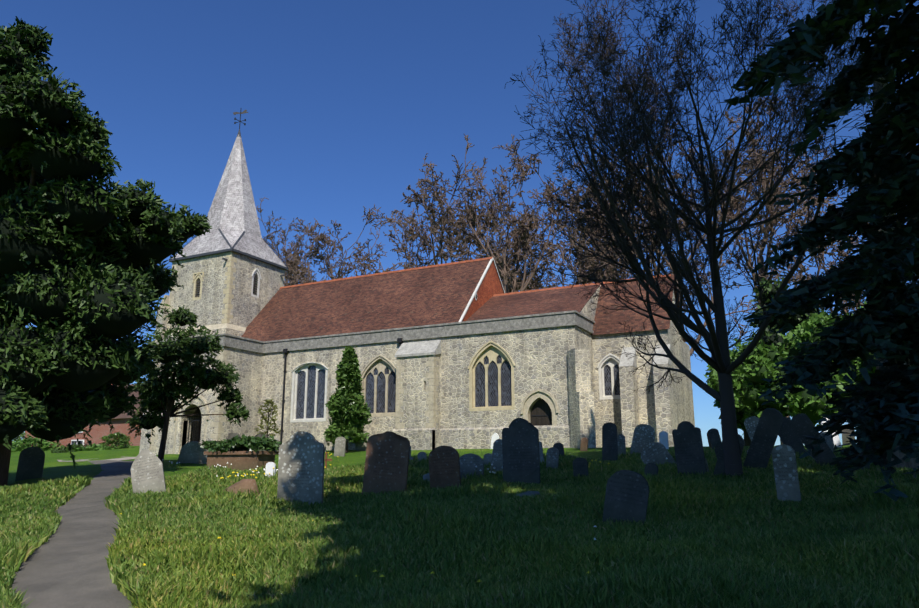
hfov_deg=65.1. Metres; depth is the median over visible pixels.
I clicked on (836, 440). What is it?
headstone
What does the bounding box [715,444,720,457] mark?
headstone
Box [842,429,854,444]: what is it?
headstone
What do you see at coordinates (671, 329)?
church chancel gable
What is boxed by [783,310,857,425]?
hedge tree
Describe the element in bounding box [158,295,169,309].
tower buttress cap
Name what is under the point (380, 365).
tracery window
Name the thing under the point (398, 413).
church turret quoins
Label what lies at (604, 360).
chancel window frame
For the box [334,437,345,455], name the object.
headstone
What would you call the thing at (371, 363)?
window frame
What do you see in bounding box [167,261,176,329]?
church tower quoins
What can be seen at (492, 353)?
tracery window
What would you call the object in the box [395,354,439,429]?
buttress
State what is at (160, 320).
church tower buttress
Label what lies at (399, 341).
church downpipes
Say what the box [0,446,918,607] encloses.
grass
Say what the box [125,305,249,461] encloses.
tree
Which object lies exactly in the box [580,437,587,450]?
headstone
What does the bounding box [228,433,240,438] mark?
headstone
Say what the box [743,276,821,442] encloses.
tree
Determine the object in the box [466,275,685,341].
church chancel roof
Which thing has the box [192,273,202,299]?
tower louvre frame
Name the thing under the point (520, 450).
headstone
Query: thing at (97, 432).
brick building
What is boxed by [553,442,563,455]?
headstone
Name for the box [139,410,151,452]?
church porch buttress
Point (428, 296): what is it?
church nave roof
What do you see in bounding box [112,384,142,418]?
house roof
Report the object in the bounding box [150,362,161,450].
church porch quoins
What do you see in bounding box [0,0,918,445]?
sky
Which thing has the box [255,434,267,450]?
headstone
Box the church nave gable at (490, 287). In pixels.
[462,261,503,321]
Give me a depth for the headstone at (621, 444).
24.90 m
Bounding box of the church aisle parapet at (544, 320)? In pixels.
[262,310,594,353]
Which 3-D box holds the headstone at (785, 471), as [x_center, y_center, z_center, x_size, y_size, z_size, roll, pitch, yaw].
[5.489,3.031,12.039,0.360,1.347,0.112,-9,-12,26]
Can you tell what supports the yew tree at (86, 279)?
on the ground at (54, 468)
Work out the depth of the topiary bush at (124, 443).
49.99 m
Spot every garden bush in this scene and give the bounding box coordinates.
[11,436,64,451]
[12,432,32,445]
[51,443,87,452]
[72,443,116,451]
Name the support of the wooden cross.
on the ground at (54, 468)
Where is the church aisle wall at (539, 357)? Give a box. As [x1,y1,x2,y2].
[258,325,595,449]
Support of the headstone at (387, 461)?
on the ground at (54, 468)
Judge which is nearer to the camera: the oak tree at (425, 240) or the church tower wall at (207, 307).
the church tower wall at (207, 307)
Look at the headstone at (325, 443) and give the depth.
34.83 m
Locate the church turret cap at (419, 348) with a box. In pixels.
[394,339,440,357]
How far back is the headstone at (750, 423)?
24.49 m
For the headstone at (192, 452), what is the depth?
30.37 m
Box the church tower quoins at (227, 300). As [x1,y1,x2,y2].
[221,251,236,323]
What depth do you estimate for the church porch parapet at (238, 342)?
38.80 m
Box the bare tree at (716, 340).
[505,0,916,476]
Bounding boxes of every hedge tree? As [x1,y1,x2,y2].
[703,339,800,420]
[705,349,790,445]
[780,314,872,413]
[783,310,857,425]
[840,301,876,408]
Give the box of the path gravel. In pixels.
[58,457,135,461]
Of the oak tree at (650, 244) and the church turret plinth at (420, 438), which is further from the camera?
the oak tree at (650, 244)
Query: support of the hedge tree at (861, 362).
on the ground at (54, 468)
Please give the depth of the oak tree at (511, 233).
78.04 m
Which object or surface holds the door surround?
attached to the church aisle wall at (539, 357)
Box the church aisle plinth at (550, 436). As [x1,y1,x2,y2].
[439,425,569,448]
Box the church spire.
[171,134,285,266]
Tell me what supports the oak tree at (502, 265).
on the ground at (54, 468)
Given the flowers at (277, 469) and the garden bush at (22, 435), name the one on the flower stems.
the flowers at (277, 469)
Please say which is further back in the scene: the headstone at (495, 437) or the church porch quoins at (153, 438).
the church porch quoins at (153, 438)
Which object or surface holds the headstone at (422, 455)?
on the ground at (54, 468)
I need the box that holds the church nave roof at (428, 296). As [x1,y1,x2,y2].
[241,259,503,340]
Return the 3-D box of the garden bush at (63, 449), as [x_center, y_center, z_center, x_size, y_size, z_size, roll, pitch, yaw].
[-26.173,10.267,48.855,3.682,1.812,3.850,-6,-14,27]
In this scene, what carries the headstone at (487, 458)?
on the ground at (54, 468)
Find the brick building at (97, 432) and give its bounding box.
[24,418,140,447]
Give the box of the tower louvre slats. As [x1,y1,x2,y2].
[195,274,257,296]
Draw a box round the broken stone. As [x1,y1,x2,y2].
[423,469,466,480]
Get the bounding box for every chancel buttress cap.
[619,347,636,367]
[653,344,671,365]
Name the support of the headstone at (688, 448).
on the ground at (54, 468)
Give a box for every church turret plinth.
[392,428,434,449]
[432,430,439,448]
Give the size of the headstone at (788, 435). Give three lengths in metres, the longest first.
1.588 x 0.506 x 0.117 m
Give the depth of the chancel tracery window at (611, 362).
33.57 m
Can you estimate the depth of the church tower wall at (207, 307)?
43.55 m
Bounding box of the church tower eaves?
[169,248,287,276]
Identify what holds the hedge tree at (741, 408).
on the ground at (54, 468)
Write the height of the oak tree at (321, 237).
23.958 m
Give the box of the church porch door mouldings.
[173,394,208,453]
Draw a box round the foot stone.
[514,491,539,496]
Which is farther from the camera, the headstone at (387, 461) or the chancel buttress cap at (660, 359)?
the chancel buttress cap at (660, 359)
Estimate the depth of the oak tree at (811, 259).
56.83 m
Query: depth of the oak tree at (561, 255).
61.14 m
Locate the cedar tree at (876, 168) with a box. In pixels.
[718,0,918,500]
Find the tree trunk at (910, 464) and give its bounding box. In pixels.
[872,29,918,468]
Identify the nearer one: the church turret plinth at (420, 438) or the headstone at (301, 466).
the headstone at (301, 466)
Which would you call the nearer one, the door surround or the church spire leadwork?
the door surround
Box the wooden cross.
[324,452,331,468]
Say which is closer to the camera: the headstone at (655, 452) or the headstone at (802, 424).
the headstone at (802, 424)
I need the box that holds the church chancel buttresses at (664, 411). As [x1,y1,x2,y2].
[619,364,675,446]
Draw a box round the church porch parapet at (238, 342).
[160,333,262,352]
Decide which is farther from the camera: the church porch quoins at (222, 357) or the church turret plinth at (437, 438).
the church porch quoins at (222, 357)
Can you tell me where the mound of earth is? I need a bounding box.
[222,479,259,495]
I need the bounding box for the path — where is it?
[10,460,133,607]
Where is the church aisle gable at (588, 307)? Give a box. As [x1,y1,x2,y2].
[580,285,600,319]
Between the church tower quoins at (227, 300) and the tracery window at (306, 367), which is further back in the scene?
the church tower quoins at (227, 300)
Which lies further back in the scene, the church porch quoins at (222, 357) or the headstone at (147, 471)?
the church porch quoins at (222, 357)
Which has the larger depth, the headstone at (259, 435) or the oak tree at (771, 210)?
the oak tree at (771, 210)
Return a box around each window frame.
[290,362,327,421]
[361,355,395,416]
[468,340,514,410]
[597,354,619,399]
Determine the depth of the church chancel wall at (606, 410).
33.22 m
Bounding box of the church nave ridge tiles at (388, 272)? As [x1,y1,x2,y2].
[280,257,491,288]
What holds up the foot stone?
on the ground at (54, 468)
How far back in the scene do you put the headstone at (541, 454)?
20.87 m
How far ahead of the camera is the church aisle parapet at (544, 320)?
35.16 m
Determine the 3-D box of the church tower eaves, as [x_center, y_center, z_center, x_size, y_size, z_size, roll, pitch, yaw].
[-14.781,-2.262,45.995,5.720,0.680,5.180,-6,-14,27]
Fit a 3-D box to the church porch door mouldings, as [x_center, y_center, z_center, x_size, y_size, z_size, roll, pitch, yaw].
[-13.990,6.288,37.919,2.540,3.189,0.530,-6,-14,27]
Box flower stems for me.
[162,457,608,484]
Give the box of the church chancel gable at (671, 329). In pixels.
[668,291,681,338]
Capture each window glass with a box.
[296,365,325,418]
[365,367,395,412]
[475,355,511,406]
[604,364,619,395]
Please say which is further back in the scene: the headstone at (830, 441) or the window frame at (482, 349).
the window frame at (482, 349)
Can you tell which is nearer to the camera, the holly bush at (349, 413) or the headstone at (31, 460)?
the headstone at (31, 460)
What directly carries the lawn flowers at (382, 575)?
on the grass at (747, 538)
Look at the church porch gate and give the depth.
38.28 m
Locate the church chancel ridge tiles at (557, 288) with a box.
[493,274,670,295]
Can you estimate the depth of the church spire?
45.56 m
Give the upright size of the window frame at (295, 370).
3.141 m
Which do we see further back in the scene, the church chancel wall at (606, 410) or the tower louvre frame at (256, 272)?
the tower louvre frame at (256, 272)
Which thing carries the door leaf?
attached to the door surround
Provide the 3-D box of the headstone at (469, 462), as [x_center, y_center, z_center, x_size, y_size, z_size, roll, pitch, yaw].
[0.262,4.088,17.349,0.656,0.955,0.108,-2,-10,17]
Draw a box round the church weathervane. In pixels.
[233,110,248,128]
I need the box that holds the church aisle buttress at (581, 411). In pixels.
[567,348,595,447]
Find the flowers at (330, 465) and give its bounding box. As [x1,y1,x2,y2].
[220,452,609,478]
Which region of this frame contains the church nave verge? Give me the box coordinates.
[459,257,504,321]
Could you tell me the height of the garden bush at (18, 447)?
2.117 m
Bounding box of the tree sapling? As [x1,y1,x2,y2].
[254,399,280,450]
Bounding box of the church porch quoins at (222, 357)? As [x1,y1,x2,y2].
[210,347,230,440]
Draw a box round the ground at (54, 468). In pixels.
[3,445,850,486]
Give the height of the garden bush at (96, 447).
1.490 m
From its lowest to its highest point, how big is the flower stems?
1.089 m
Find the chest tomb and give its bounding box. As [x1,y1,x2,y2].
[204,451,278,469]
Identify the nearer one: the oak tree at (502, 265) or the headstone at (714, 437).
the headstone at (714, 437)
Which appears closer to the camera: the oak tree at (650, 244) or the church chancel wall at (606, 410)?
the church chancel wall at (606, 410)
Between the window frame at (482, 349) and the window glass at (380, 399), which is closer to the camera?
the window frame at (482, 349)
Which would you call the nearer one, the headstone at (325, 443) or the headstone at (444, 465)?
the headstone at (444, 465)
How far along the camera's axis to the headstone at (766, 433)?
16.93 m
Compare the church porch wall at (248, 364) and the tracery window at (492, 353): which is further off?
the church porch wall at (248, 364)
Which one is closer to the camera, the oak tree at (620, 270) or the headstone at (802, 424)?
the headstone at (802, 424)
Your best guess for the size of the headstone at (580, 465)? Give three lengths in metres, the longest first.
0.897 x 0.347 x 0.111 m
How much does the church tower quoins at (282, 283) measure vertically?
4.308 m
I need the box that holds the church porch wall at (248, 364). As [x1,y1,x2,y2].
[150,346,262,454]
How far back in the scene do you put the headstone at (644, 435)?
23.78 m
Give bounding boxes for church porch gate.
[187,414,201,442]
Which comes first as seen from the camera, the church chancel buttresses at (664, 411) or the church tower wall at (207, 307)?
the church chancel buttresses at (664, 411)
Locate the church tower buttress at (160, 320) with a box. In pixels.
[154,309,167,361]
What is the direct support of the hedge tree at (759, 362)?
on the ground at (54, 468)
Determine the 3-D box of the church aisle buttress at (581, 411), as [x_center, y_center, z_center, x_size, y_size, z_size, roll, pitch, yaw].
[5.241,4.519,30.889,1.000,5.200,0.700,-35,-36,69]
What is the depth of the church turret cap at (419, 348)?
35.06 m
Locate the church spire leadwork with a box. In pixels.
[169,129,286,266]
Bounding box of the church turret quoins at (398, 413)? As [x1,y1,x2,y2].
[395,357,403,428]
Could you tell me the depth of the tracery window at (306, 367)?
38.44 m
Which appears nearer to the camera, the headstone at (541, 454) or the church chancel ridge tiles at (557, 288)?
the headstone at (541, 454)
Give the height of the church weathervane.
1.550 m
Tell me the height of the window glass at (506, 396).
2.900 m
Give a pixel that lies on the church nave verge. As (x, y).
(476, 290)
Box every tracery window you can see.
[294,364,325,419]
[364,359,394,413]
[473,346,511,407]
[602,358,619,396]
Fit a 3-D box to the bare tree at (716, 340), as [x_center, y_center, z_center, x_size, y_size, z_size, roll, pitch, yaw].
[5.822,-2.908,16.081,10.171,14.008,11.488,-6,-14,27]
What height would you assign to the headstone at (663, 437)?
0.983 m
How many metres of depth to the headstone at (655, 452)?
19.20 m
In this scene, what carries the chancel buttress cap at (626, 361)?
on the church chancel buttresses at (664, 411)
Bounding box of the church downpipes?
[280,338,402,441]
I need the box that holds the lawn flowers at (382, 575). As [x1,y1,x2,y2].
[120,513,590,602]
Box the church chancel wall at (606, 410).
[592,329,694,447]
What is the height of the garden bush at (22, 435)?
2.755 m
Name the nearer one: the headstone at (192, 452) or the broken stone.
the broken stone
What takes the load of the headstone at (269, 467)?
on the ground at (54, 468)
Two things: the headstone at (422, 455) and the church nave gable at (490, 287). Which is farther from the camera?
the church nave gable at (490, 287)
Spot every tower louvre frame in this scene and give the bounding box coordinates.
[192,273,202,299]
[251,268,260,297]
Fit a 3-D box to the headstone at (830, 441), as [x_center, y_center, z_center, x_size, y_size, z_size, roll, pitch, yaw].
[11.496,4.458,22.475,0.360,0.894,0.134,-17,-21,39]
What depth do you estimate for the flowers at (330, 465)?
19.04 m
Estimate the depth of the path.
9.21 m
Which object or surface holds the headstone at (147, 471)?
on the ground at (54, 468)
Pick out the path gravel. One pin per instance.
(126, 458)
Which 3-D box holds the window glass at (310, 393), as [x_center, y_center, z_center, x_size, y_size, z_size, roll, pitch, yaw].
[-7.894,4.678,38.401,2.100,2.942,0.001,-6,-14,27]
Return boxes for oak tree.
[256,197,343,285]
[285,204,390,285]
[360,134,550,290]
[417,135,573,292]
[418,179,568,290]
[509,137,646,288]
[548,148,775,354]
[584,94,703,278]
[676,95,842,443]
[768,154,918,316]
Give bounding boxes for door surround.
[521,388,558,425]
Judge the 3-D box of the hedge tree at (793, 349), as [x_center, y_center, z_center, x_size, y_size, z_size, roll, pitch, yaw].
[20.195,4.264,38.943,6.100,7.785,4.792,-6,-14,27]
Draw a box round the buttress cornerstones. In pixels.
[425,355,438,427]
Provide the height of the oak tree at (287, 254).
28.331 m
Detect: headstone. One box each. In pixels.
[15,447,44,480]
[131,450,165,493]
[177,441,207,463]
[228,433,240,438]
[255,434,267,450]
[265,462,275,475]
[277,431,324,504]
[321,435,329,451]
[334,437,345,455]
[355,439,367,450]
[362,431,409,495]
[417,452,426,460]
[429,445,460,488]
[459,453,483,476]
[483,453,491,464]
[490,433,499,448]
[490,439,502,471]
[502,418,539,483]
[539,441,543,462]
[546,447,558,470]
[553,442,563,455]
[573,457,588,477]
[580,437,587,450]
[602,422,617,460]
[602,470,649,523]
[617,434,625,454]
[630,424,655,453]
[641,442,675,464]
[644,463,657,475]
[659,431,668,448]
[672,421,706,475]
[708,428,721,448]
[713,434,744,476]
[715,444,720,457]
[743,408,782,468]
[744,416,758,441]
[772,444,800,504]
[778,417,806,454]
[790,413,836,465]
[820,432,834,451]
[821,418,841,446]
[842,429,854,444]
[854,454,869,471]
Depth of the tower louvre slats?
44.30 m
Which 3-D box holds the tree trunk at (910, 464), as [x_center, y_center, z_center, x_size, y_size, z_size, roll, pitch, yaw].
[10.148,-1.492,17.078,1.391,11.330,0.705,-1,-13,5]
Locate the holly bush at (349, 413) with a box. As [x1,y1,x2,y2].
[323,346,371,452]
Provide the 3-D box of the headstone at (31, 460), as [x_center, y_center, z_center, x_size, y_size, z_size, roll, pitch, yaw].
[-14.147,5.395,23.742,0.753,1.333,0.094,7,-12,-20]
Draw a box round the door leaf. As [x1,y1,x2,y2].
[530,398,551,425]
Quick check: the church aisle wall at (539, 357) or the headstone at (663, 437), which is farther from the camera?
the church aisle wall at (539, 357)
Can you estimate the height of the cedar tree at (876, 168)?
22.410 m
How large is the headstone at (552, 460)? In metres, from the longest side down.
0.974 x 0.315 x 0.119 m
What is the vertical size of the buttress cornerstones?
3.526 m
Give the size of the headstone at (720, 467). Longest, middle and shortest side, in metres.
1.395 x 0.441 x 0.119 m
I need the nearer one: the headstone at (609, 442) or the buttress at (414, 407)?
the headstone at (609, 442)
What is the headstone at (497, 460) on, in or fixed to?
on the ground at (54, 468)
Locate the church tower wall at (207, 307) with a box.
[163,252,283,339]
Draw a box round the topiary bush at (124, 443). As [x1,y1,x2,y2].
[99,431,133,448]
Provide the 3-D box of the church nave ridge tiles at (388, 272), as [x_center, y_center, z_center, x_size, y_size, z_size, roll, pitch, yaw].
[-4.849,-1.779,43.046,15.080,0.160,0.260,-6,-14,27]
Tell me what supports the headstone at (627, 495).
on the ground at (54, 468)
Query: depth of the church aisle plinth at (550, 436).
32.91 m
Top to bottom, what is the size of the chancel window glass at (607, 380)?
1.800 m
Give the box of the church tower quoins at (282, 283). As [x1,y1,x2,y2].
[279,270,284,286]
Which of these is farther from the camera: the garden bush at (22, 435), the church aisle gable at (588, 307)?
the garden bush at (22, 435)
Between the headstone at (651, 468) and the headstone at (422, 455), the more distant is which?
the headstone at (422, 455)
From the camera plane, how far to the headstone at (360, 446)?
34.92 m
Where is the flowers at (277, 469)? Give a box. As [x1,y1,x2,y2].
[162,457,667,476]

